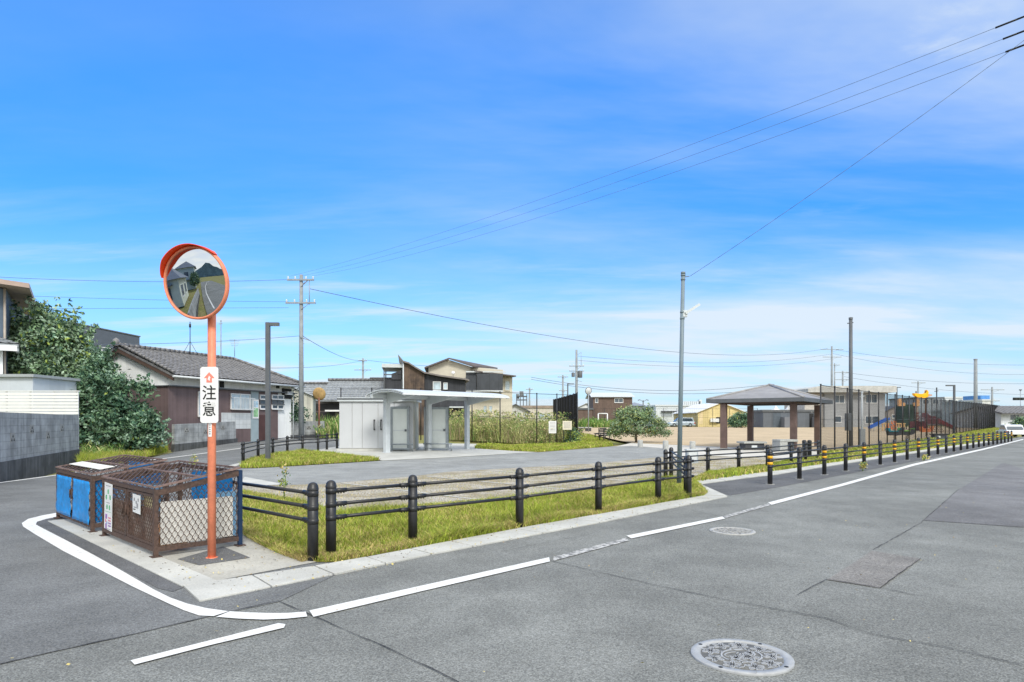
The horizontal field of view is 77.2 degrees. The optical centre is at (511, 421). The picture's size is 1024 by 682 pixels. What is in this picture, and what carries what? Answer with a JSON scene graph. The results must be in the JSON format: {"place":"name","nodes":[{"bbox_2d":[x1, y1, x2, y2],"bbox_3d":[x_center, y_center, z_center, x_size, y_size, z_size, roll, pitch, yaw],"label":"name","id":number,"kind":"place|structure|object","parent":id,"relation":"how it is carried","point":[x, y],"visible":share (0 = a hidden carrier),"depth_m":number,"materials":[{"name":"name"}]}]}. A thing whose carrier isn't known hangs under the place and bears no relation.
{"place":"outdoors","nodes":[
{"label":"outdoors","id":0,"kind":"place"},
{"bbox_2d":[0,438,377,663],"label":"side street","id":1,"kind":"structure","parent":0,"point":[53,598],"depth_m":5.66,"materials":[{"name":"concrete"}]},
{"bbox_2d":[36,518,182,591],"bbox_3d":[-5.140,1.492,7.778,0.328,0.001,6.056,0,0,-44],"label":"asphalt patch","id":2,"kind":"object","parent":1,"relation":"on","point":[151,578],"visible":0.93,"depth_m":6.96,"materials":[{"name":"grey asphalt"}]},
{"bbox_2d":[22,513,227,615],"bbox_3d":[-5.056,1.490,7.580,0.604,0.001,7.652,0,0,-44],"label":"road marking","id":3,"kind":"object","parent":1,"relation":"on","point":[62,544],"visible":0.96,"depth_m":6.71,"materials":[{"name":"paint"}]},
{"bbox_2d":[89,517,314,579],"bbox_3d":[-4.483,1.490,8.507,1.381,0.001,5.954,0,0,-45],"label":"concrete pad","id":4,"kind":"object","parent":1,"relation":"on","point":[226,569],"visible":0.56,"depth_m":6.86,"materials":[{"name":"grey concrete"}]},
{"bbox_2d":[53,454,168,532],"bbox_3d":[-6.032,1.012,9.649,2.019,0.951,1.030,0,0,43],"label":"waste cage","id":5,"kind":"object","parent":4,"relation":"on","point":[80,491],"visible":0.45,"depth_m":9.20,"materials":[{"name":"brown paint"}]},
{"bbox_2d":[56,473,72,516],"bbox_3d":[-6.705,1.088,9.619,0.899,0.600,0.062,0,0,43],"label":"door","id":6,"kind":"structure","parent":5,"relation":"in","point":[64,490],"depth_m":9.58,"materials":[{"name":"blue paint"}]},
{"bbox_2d":[72,476,89,524],"bbox_3d":[-6.020,1.088,8.976,0.899,0.600,0.062,0,0,43],"label":"door","id":7,"kind":"structure","parent":5,"relation":"in","point":[81,486],"depth_m":8.93,"materials":[{"name":"blue paint"}]},
{"bbox_2d":[99,460,245,557],"bbox_3d":[-4.304,1.012,8.063,2.066,0.951,1.030,0,0,43],"label":"waste cage","id":8,"kind":"object","parent":4,"relation":"on","point":[180,524],"visible":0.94,"depth_m":7.57,"materials":[{"name":"brown paint"}]},
{"bbox_2d":[104,484,127,535],"bbox_3d":[-4.984,1.085,8.046,0.923,0.565,0.062,0,0,43],"label":"door","id":9,"kind":"structure","parent":8,"relation":"in","point":[119,519],"depth_m":7.93,"materials":[{"name":"brown paint"}]},
{"bbox_2d":[125,489,152,545],"bbox_3d":[-4.285,1.085,7.384,0.923,0.565,0.062,0,0,43],"label":"door","id":10,"kind":"structure","parent":8,"relation":"in","point":[139,526],"depth_m":7.37,"materials":[{"name":"brown paint"}]},
{"bbox_2d":[160,243,229,558],"bbox_3d":[-3.396,-0.142,6.907,0.780,3.485,0.388,0,0,0],"label":"traffic mirror","id":11,"kind":"object","parent":4,"relation":"on","point":[195,277],"visible":0.99,"depth_m":6.91,"materials":[{"name":"orange paint"}]},
{"bbox_2d":[179,547,249,564],"bbox_3d":[-3.371,1.486,7.145,0.621,0.001,0.857,0,0,-45],"label":"asphalt patch","id":12,"kind":"object","parent":4,"relation":"on","point":[202,559],"visible":1,"depth_m":7.04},
{"bbox_2d":[313,387,325,425],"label":"traffic mirror","id":13,"kind":"object","parent":1,"relation":"on","point":[319,393],"visible":0.98,"depth_m":43.95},
{"bbox_2d":[315,411,338,438],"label":"tall weeds","id":14,"kind":"object","parent":1,"relation":"on","point":[333,428],"visible":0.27,"depth_m":42.94,"materials":[{"name":"plant"}]},
{"bbox_2d":[240,446,663,484],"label":"driveway","id":15,"kind":"structure","parent":0,"point":[338,472],"depth_m":22.02,"materials":[{"name":"grey asphalt"}]},
{"bbox_2d":[0,437,1023,681],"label":"road","id":16,"kind":"structure","parent":0,"point":[660,605],"depth_m":5.13,"materials":[{"name":"grey asphalt"}]},
{"bbox_2d":[48,519,215,586],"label":"kerb","id":17,"kind":"structure","parent":16,"relation":"on","point":[177,574],"depth_m":7.13,"materials":[{"name":"concrete"}]},
{"bbox_2d":[131,623,284,663],"bbox_3d":[-2.007,1.490,4.349,0.128,0.001,1.020,0,0,42],"label":"road marking","id":18,"kind":"object","parent":16,"relation":"on","point":[213,641],"visible":1,"depth_m":4.34,"materials":[{"name":"paint"}]},
{"bbox_2d":[217,611,306,619],"bbox_3d":[-1.917,1.490,4.948,0.695,0.001,0.214,0,0,0],"label":"road marking","id":19,"kind":"object","parent":16,"relation":"on","point":[243,615],"visible":1,"depth_m":4.94,"materials":[{"name":"paint"}]},
{"bbox_2d":[309,557,549,616],"bbox_3d":[-0.565,1.490,6.003,0.174,0.001,2.895,0,0,45],"label":"road marking","id":20,"kind":"object","parent":16,"relation":"on","point":[339,607],"visible":1,"depth_m":5.71,"materials":[{"name":"paint"}]},
{"bbox_2d":[184,495,726,601],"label":"kerb","id":21,"kind":"structure","parent":16,"relation":"on","point":[204,591],"depth_m":7.07,"materials":[{"name":"concrete"}]},
{"bbox_2d":[553,538,627,560],"bbox_3d":[0.963,1.492,7.594,0.134,0.001,1.732,0,0,41],"label":"road marking","id":22,"kind":"object","parent":16,"relation":"on","point":[565,555],"visible":1,"depth_m":7.51,"materials":[{"name":"paint"}]},
{"bbox_2d":[627,516,724,537],"bbox_3d":[2.415,1.490,9.183,2.617,0.001,0.164,0,0,-44],"label":"road marking","id":23,"kind":"object","parent":16,"relation":"on","point":[669,528],"visible":1,"depth_m":9.06,"materials":[{"name":"paint"}]},
{"bbox_2d":[709,527,755,534],"bbox_3d":[3.019,1.495,8.798,0.604,0.019,0.604,0,0,21],"label":"manhole cover","id":24,"kind":"object","parent":16,"relation":"on","point":[731,531],"visible":1,"depth_m":8.74,"materials":[{"name":"metal"}]},
{"bbox_2d":[691,639,794,675],"bbox_3d":[1.464,1.495,4.097,0.624,0.019,0.624,0,0,-23],"label":"manhole cover","id":25,"kind":"object","parent":16,"relation":"on","point":[742,657],"visible":1,"depth_m":4.05,"materials":[{"name":"metal"}]},
{"bbox_2d":[698,441,991,483],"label":"kerb","id":26,"kind":"structure","parent":16,"relation":"on","point":[743,476],"depth_m":20.06,"materials":[{"name":"concrete"}]},
{"bbox_2d":[703,442,1007,494],"bbox_3d":[20.513,1.496,30.851,1.580,0.001,47.929,0,0,44],"label":"asphalt patch","id":27,"kind":"object","parent":16,"relation":"on","point":[734,487],"visible":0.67,"depth_m":17.95,"materials":[{"name":"grey asphalt"}]},
{"bbox_2d":[827,551,919,587],"bbox_3d":[3.772,1.495,6.601,0.502,0.001,1.842,0,0,41],"label":"asphalt patch","id":28,"kind":"object","parent":16,"relation":"on","point":[877,569],"visible":1,"depth_m":6.50,"materials":[{"name":"grey asphalt"}]},
{"bbox_2d":[767,430,1012,484],"bbox_3d":[22.240,1.099,32.298,0.220,0.901,46.788,0,0,44],"label":"guard fence","id":29,"kind":"object","parent":16,"relation":"on","point":[799,457],"visible":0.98,"depth_m":21.95,"materials":[{"name":"black metal"}]},
{"bbox_2d":[768,439,1023,504],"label":"road marking","id":30,"kind":"object","parent":16,"relation":"on","point":[823,489],"visible":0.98,"depth_m":17.23,"materials":[{"name":"paint"}]},
{"bbox_2d":[924,463,1023,526],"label":"asphalt patch","id":31,"kind":"object","parent":16,"relation":"on","point":[996,494],"visible":1,"depth_m":12.07,"materials":[{"name":"grey asphalt"}]},
{"bbox_2d":[0,0,1023,413],"label":"sky","id":32,"kind":"structure","parent":0,"point":[280,139],"materials":[{"name":"blue"}]},
{"bbox_2d":[47,426,1021,482],"bbox_3d":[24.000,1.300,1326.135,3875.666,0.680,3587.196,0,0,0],"label":"ground","id":33,"kind":"structure","parent":0,"point":[614,443],"depth_m":42.77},
{"bbox_2d":[0,337,20,373],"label":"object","id":34,"kind":"structure","parent":33,"relation":"on","point":[7,345],"depth_m":27.63,"materials":[{"name":"white paint"}]},
{"bbox_2d":[0,279,36,373],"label":"house","id":35,"kind":"structure","parent":33,"relation":"on","point":[10,290],"depth_m":28.07,"materials":[{"name":"beige"}]},
{"bbox_2d":[0,412,79,482],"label":"block wall","id":36,"kind":"structure","parent":33,"relation":"on","point":[33,445],"depth_m":18.72,"materials":[{"name":"grey concrete"}]},
{"bbox_2d":[0,391,79,414],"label":"slatted fence","id":37,"kind":"object","parent":36,"relation":"on","point":[30,404],"visible":0.71,"depth_m":23.73,"materials":[{"name":"white metal"}]},
{"bbox_2d":[0,374,79,414],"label":"garden shed","id":38,"kind":"structure","parent":33,"relation":"on","point":[22,382],"depth_m":25.19,"materials":[{"name":"white metal"}]},
{"bbox_2d":[7,295,115,377],"bbox_3d":[-21.762,-2.244,29.923,5.951,7.725,4.187,0,0,0],"label":"broadleaf tree","id":39,"kind":"object","parent":33,"relation":"on","point":[61,348],"visible":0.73,"depth_m":29.33,"materials":[{"name":"green plant"}]},
{"bbox_2d":[20,314,140,351],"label":"house","id":40,"kind":"structure","parent":33,"relation":"on","point":[103,336],"depth_m":53.94,"materials":[{"name":"stone"}]},
{"bbox_2d":[70,341,173,450],"bbox_3d":[-17.547,-1.066,28.271,5.002,5.402,3.383,0,0,22],"label":"broadleaf bush","id":41,"kind":"object","parent":33,"relation":"on","point":[132,428],"visible":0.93,"depth_m":27.99,"materials":[{"name":"green plant"}]},
{"bbox_2d":[74,444,170,462],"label":"verge grass","id":42,"kind":"structure","parent":33,"relation":"on","point":[146,452],"depth_m":25.64,"materials":[{"name":"plant"}]},
{"bbox_2d":[79,338,305,449],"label":"house","id":43,"kind":"structure","parent":33,"relation":"on","point":[174,375],"depth_m":37.00,"materials":[{"name":"brown paint"}]},
{"bbox_2d":[230,393,254,409],"bbox_3d":[-15.987,-1.195,38.110,0.375,0.964,1.679,0,0,20],"label":"window","id":44,"kind":"structure","parent":43,"relation":"in","point":[237,401],"depth_m":38.08,"materials":[{"name":"white glass"}]},
{"bbox_2d":[171,421,237,451],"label":"block wall","id":45,"kind":"structure","parent":33,"relation":"on","point":[190,436],"depth_m":34.10,"materials":[{"name":"grey concrete"}]},
{"bbox_2d":[285,274,315,439],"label":"utility pole","id":46,"kind":"object","parent":33,"relation":"on","point":[301,382],"visible":0.99,"depth_m":40.38,"materials":[{"name":"concrete"}]},
{"bbox_2d":[312,289,826,354],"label":"overhead wire","id":47,"kind":"object","parent":46,"relation":"attached to","point":[518,330],"visible":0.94,"depth_m":53.31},
{"bbox_2d":[292,16,1023,275],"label":"overhead wire","id":48,"kind":"object","parent":46,"relation":"attached to","point":[1011,21],"visible":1,"depth_m":16.34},
{"bbox_2d":[303,30,1023,275],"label":"overhead wire","id":49,"kind":"object","parent":46,"relation":"attached to","point":[1017,33],"visible":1,"depth_m":16.29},
{"bbox_2d":[315,44,1023,275],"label":"overhead wire","id":50,"kind":"object","parent":46,"relation":"attached to","point":[764,140],"visible":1,"depth_m":16.51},
{"bbox_2d":[289,390,313,422],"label":"shrub","id":51,"kind":"object","parent":33,"relation":"on","point":[296,414],"visible":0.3,"depth_m":43.01,"materials":[{"name":"green plant"}]},
{"bbox_2d":[291,388,315,420],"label":"shed","id":52,"kind":"structure","parent":33,"relation":"on","point":[309,401],"depth_m":46.35,"materials":[{"name":"grey metal"}]},
{"bbox_2d":[290,421,324,438],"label":"block wall","id":53,"kind":"structure","parent":33,"relation":"on","point":[309,429],"depth_m":43.46,"materials":[{"name":"grey concrete"}]},
{"bbox_2d":[238,448,379,467],"bbox_3d":[-9.110,1.439,25.409,5.484,0.081,8.260,0,0,-40],"label":"side lawn base","id":54,"kind":"object","parent":33,"relation":"on","point":[303,464],"visible":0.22,"depth_m":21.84,"materials":[{"name":"plant"}]},
{"bbox_2d":[265,322,279,458],"bbox_3d":[-8.926,-1.074,23.828,0.558,5.248,0.285,0,0,0],"label":"street lamp","id":55,"kind":"object","parent":54,"relation":"on","point":[268,325],"visible":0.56,"depth_m":23.75,"materials":[{"name":"grey metal"}]},
{"bbox_2d":[241,433,337,460],"bbox_3d":[-9.688,1.040,27.390,1.276,1.020,10.705,0,0,2],"label":"guard fence","id":56,"kind":"object","parent":54,"relation":"on","point":[258,444],"visible":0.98,"depth_m":29.08,"materials":[{"name":"black metal"}]},
{"bbox_2d":[304,377,390,420],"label":"house","id":57,"kind":"structure","parent":33,"relation":"on","point":[355,388],"depth_m":61.90,"materials":[{"name":"grey tile"}]},
{"bbox_2d":[315,443,530,459],"bbox_3d":[-3.760,1.358,32.382,12.146,0.248,10.031,0,0,-40],"label":"shed apron","id":58,"kind":"object","parent":33,"relation":"on","point":[458,450],"visible":0.52,"depth_m":29.79,"materials":[{"name":"concrete"}]},
{"bbox_2d":[337,398,421,450],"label":"storage shed","id":59,"kind":"structure","parent":58,"relation":"on","point":[360,424],"depth_m":31.15,"materials":[{"name":"metal"}]},
{"bbox_2d":[362,402,377,447],"bbox_3d":[-6.885,0.160,31.124,0.750,2.231,0.129,0,0,0],"label":"door","id":60,"kind":"structure","parent":59,"relation":"in","point":[369,410],"depth_m":31.15,"materials":[{"name":"grey paint"}]},
{"bbox_2d":[378,402,393,447],"bbox_3d":[-6.111,0.160,31.124,0.767,2.231,0.129,0,0,0],"label":"door","id":61,"kind":"structure","parent":59,"relation":"in","point":[380,404],"depth_m":31.15,"materials":[{"name":"grey paint"}]},
{"bbox_2d":[390,407,412,450],"bbox_3d":[-5.279,0.328,30.992,1.129,2.148,0.835,0,0,0],"label":"panel booth","id":62,"kind":"object","parent":58,"relation":"on","point":[399,428],"visible":0.92,"depth_m":30.89,"materials":[{"name":"metal"}]},
{"bbox_2d":[365,389,509,452],"bbox_3d":[-3.424,-0.017,30.478,6.216,2.893,3.100,0,0,-44],"label":"canopy shelter","id":63,"kind":"object","parent":58,"relation":"on","point":[388,396],"visible":0.96,"depth_m":30.15,"materials":[{"name":"grey metal"}]},
{"bbox_2d":[423,407,451,450],"bbox_3d":[-3.627,0.327,31.664,1.405,2.143,0.835,0,0,0],"label":"panel booth","id":64,"kind":"object","parent":58,"relation":"on","point":[440,427],"visible":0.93,"depth_m":31.56,"materials":[{"name":"metal"}]},
{"bbox_2d":[382,355,468,434],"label":"house","id":65,"kind":"structure","parent":33,"relation":"on","point":[406,375],"depth_m":58.29,"materials":[{"name":"metal"}]},
{"bbox_2d":[424,358,515,420],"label":"house","id":66,"kind":"structure","parent":33,"relation":"on","point":[481,377],"depth_m":66.23,"materials":[{"name":"beige"}]},
{"bbox_2d":[243,473,708,561],"bbox_3d":[0.667,1.488,11.742,11.135,0.001,7.889,0,0,-17],"label":"lawn base","id":67,"kind":"object","parent":33,"relation":"on","point":[395,537],"visible":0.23,"depth_m":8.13,"materials":[{"name":"plant"}]},
{"bbox_2d":[222,473,318,560],"bbox_3d":[-2.925,1.099,7.625,2.203,0.901,0.121,0,0,42],"label":"guard fence","id":68,"kind":"object","parent":67,"relation":"on","point":[311,506],"visible":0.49,"depth_m":6.91,"materials":[{"name":"black metal"}]},
{"bbox_2d":[243,521,308,561],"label":"lawn edge grass","id":69,"kind":"structure","parent":67,"relation":"on","point":[251,534],"depth_m":7.58,"materials":[{"name":"plant"}]},
{"bbox_2d":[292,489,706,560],"bbox_3d":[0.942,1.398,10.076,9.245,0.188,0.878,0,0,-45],"label":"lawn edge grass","id":70,"kind":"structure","parent":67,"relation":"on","point":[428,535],"depth_m":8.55,"materials":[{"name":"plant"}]},
{"bbox_2d":[325,455,694,552],"bbox_3d":[0.783,1.099,9.911,0.269,0.901,7.956,0,0,45],"label":"guard fence","id":71,"kind":"object","parent":67,"relation":"on","point":[332,503],"visible":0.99,"depth_m":8.62,"materials":[{"name":"black paint"}]},
{"bbox_2d":[669,447,685,491],"bbox_3d":[3.955,1.122,15.325,0.121,0.856,4.950,0,0,10],"label":"guard fence","id":72,"kind":"object","parent":67,"relation":"on","point":[671,453],"visible":0.51,"depth_m":15.94,"materials":[{"name":"black metal"}]},
{"bbox_2d":[677,271,699,483],"bbox_3d":[4.199,-1.015,15.289,0.552,5.130,0.137,0,0,0],"label":"lighting pole","id":73,"kind":"object","parent":67,"relation":"on","point":[683,313],"visible":0.94,"depth_m":15.26,"materials":[{"name":"grey metal"}]},
{"bbox_2d":[692,40,1023,274],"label":"overhead wire","id":74,"kind":"object","parent":73,"relation":"attached to","point":[859,160],"visible":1,"depth_m":14.02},
{"bbox_2d":[243,456,780,511],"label":"gravel lot","id":75,"kind":"structure","parent":33,"relation":"on","point":[368,494],"depth_m":16.12,"materials":[{"name":"grey gravel"}]},
{"bbox_2d":[258,458,765,507],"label":"gravel weeds","id":76,"kind":"object","parent":75,"relation":"on","point":[509,479],"visible":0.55,"depth_m":16.08,"materials":[{"name":"green plant"}]},
{"bbox_2d":[663,440,819,475],"bbox_3d":[8.649,1.147,21.813,0.738,0.806,12.430,0,0,43],"label":"guard fence","id":77,"kind":"object","parent":75,"relation":"on","point":[708,454],"visible":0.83,"depth_m":20.05,"materials":[{"name":"black metal"}]},
{"bbox_2d":[449,409,589,443],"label":"tall weeds","id":78,"kind":"object","parent":33,"relation":"on","point":[547,415],"visible":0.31,"depth_m":44.75,"materials":[{"name":"plant"}]},
{"bbox_2d":[519,405,552,421],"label":"building","id":79,"kind":"structure","parent":33,"relation":"on","point":[543,409],"depth_m":82.00,"materials":[{"name":"white paint"}]},
{"bbox_2d":[474,432,613,451],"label":"grass mound base","id":80,"kind":"object","parent":33,"relation":"on","point":[553,450],"visible":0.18,"depth_m":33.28,"materials":[{"name":"plant"}]},
{"bbox_2d":[340,388,577,442],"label":"fence","id":81,"kind":"object","parent":80,"relation":"on","point":[500,417],"visible":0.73,"depth_m":41.49,"materials":[{"name":"black metal"}]},
{"bbox_2d":[553,392,577,431],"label":"fence","id":82,"kind":"object","parent":80,"relation":"on","point":[566,404],"visible":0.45,"depth_m":50.59,"materials":[{"name":"black metal"}]},
{"bbox_2d":[569,350,583,392],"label":"utility pole","id":83,"kind":"object","parent":33,"relation":"on","point":[577,374],"visible":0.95,"depth_m":77.87,"materials":[{"name":"concrete"}]},
{"bbox_2d":[585,393,634,423],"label":"building","id":84,"kind":"structure","parent":33,"relation":"on","point":[610,403],"depth_m":112.00,"materials":[{"name":"brown brick"}]},
{"bbox_2d":[605,402,673,441],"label":"flowering tree","id":85,"kind":"object","parent":33,"relation":"on","point":[641,419],"visible":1,"depth_m":43.59,"materials":[{"name":"green plant"}]},
{"bbox_2d":[644,400,701,425],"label":"building","id":86,"kind":"structure","parent":33,"relation":"on","point":[669,410],"depth_m":130.00,"materials":[{"name":"grey metal"}]},
{"bbox_2d":[672,403,746,426],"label":"building","id":87,"kind":"structure","parent":33,"relation":"on","point":[696,412],"depth_m":108.00,"materials":[{"name":"yellow"}]},
{"bbox_2d":[888,397,943,425],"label":"building","id":88,"kind":"structure","parent":33,"relation":"on","point":[891,402],"depth_m":150.00,"materials":[{"name":"grey metal"}]},
{"bbox_2d":[997,425,1023,436],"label":"parked car","id":89,"kind":"object","parent":33,"relation":"on","point":[1017,429],"visible":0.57,"depth_m":66.67,"materials":[{"name":"white metal"}]},
{"bbox_2d":[620,443,816,457],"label":"plaza","id":90,"kind":"structure","parent":0,"point":[674,447],"depth_m":32.23,"materials":[{"name":"grey concrete"}]},
{"bbox_2d":[737,441,766,449],"bbox_3d":[12.749,1.260,34.134,1.269,0.457,0.900,0,0,-6],"label":"park table","id":91,"kind":"object","parent":90,"relation":"on","point":[748,444],"visible":0.94,"depth_m":33.78,"materials":[{"name":"concrete"}]},
{"bbox_2d":[772,439,797,450],"bbox_3d":[14.018,1.191,32.948,0.972,0.603,0.820,0,0,-6],"label":"park table","id":92,"kind":"object","parent":90,"relation":"on","point":[779,442],"visible":0.86,"depth_m":32.64,"materials":[{"name":"stone"}]},
{"bbox_2d":[583,427,980,450],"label":"playground sand","id":93,"kind":"structure","parent":0,"point":[704,436],"depth_m":55.64,"materials":[{"name":"beige sand"}]},
{"bbox_2d":[578,417,611,427],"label":"tall weeds","id":94,"kind":"object","parent":93,"relation":"on","point":[582,423],"visible":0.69,"depth_m":96.68,"materials":[{"name":"plant"}]},
{"bbox_2d":[727,411,746,427],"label":"round bush","id":95,"kind":"object","parent":93,"relation":"on","point":[736,421],"visible":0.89,"depth_m":91.52,"materials":[{"name":"green plant"}]},
{"bbox_2d":[706,383,832,450],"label":"pavilion","id":96,"kind":"structure","parent":93,"relation":"on","point":[769,394],"depth_m":34.91,"materials":[{"name":"grey metal"}]},
{"bbox_2d":[754,410,789,427],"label":"toilet block","id":97,"kind":"structure","parent":93,"relation":"on","point":[772,418],"depth_m":95.00,"materials":[{"name":"grey metal"}]},
{"bbox_2d":[784,386,896,426],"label":"building","id":98,"kind":"structure","parent":93,"relation":"on","point":[871,389],"depth_m":100.00,"materials":[{"name":"white paint"}]},
{"bbox_2d":[845,317,853,445],"bbox_3d":[20.068,-2.347,38.178,0.562,7.819,0.255,0,0,-23],"label":"steel pole","id":99,"kind":"object","parent":93,"relation":"on","point":[851,322],"visible":0.83,"depth_m":38.15,"materials":[{"name":"metal"}]},
{"bbox_2d":[959,395,994,410],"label":"building","id":100,"kind":"structure","parent":93,"relation":"on","point":[984,399],"depth_m":120.76,"materials":[{"name":"blue metal"}]},
{"bbox_2d":[797,410,813,427],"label":"toilet block","id":101,"kind":"structure","parent":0,"point":[805,418],"depth_m":95.00,"materials":[{"name":"grey metal"}]},
{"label":"grass bank base","id":102,"kind":"structure","parent":0,"visible":0},
{"bbox_2d":[700,427,1012,480],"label":"bank grass","id":103,"kind":"structure","parent":102,"relation":"on","point":[975,432],"depth_m":32.74,"materials":[{"name":"plant"}]},
{"bbox_2d":[820,384,999,453],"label":"fence","id":104,"kind":"object","parent":102,"relation":"on","point":[913,410],"visible":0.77,"depth_m":43.63,"materials":[{"name":"black metal"}]},
{"bbox_2d":[951,406,1023,427],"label":"building","id":105,"kind":"structure","parent":102,"relation":"on","point":[1004,415],"depth_m":86.89,"materials":[{"name":"grey tile"}]},
{"label":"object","id":106,"kind":"structure","parent":0,"visible":0},
{"bbox_2d":[694,456,816,480],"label":"strip lawn grass","id":107,"kind":"structure","parent":106,"relation":"on","point":[708,474],"depth_m":19.50,"materials":[{"name":"plant"}]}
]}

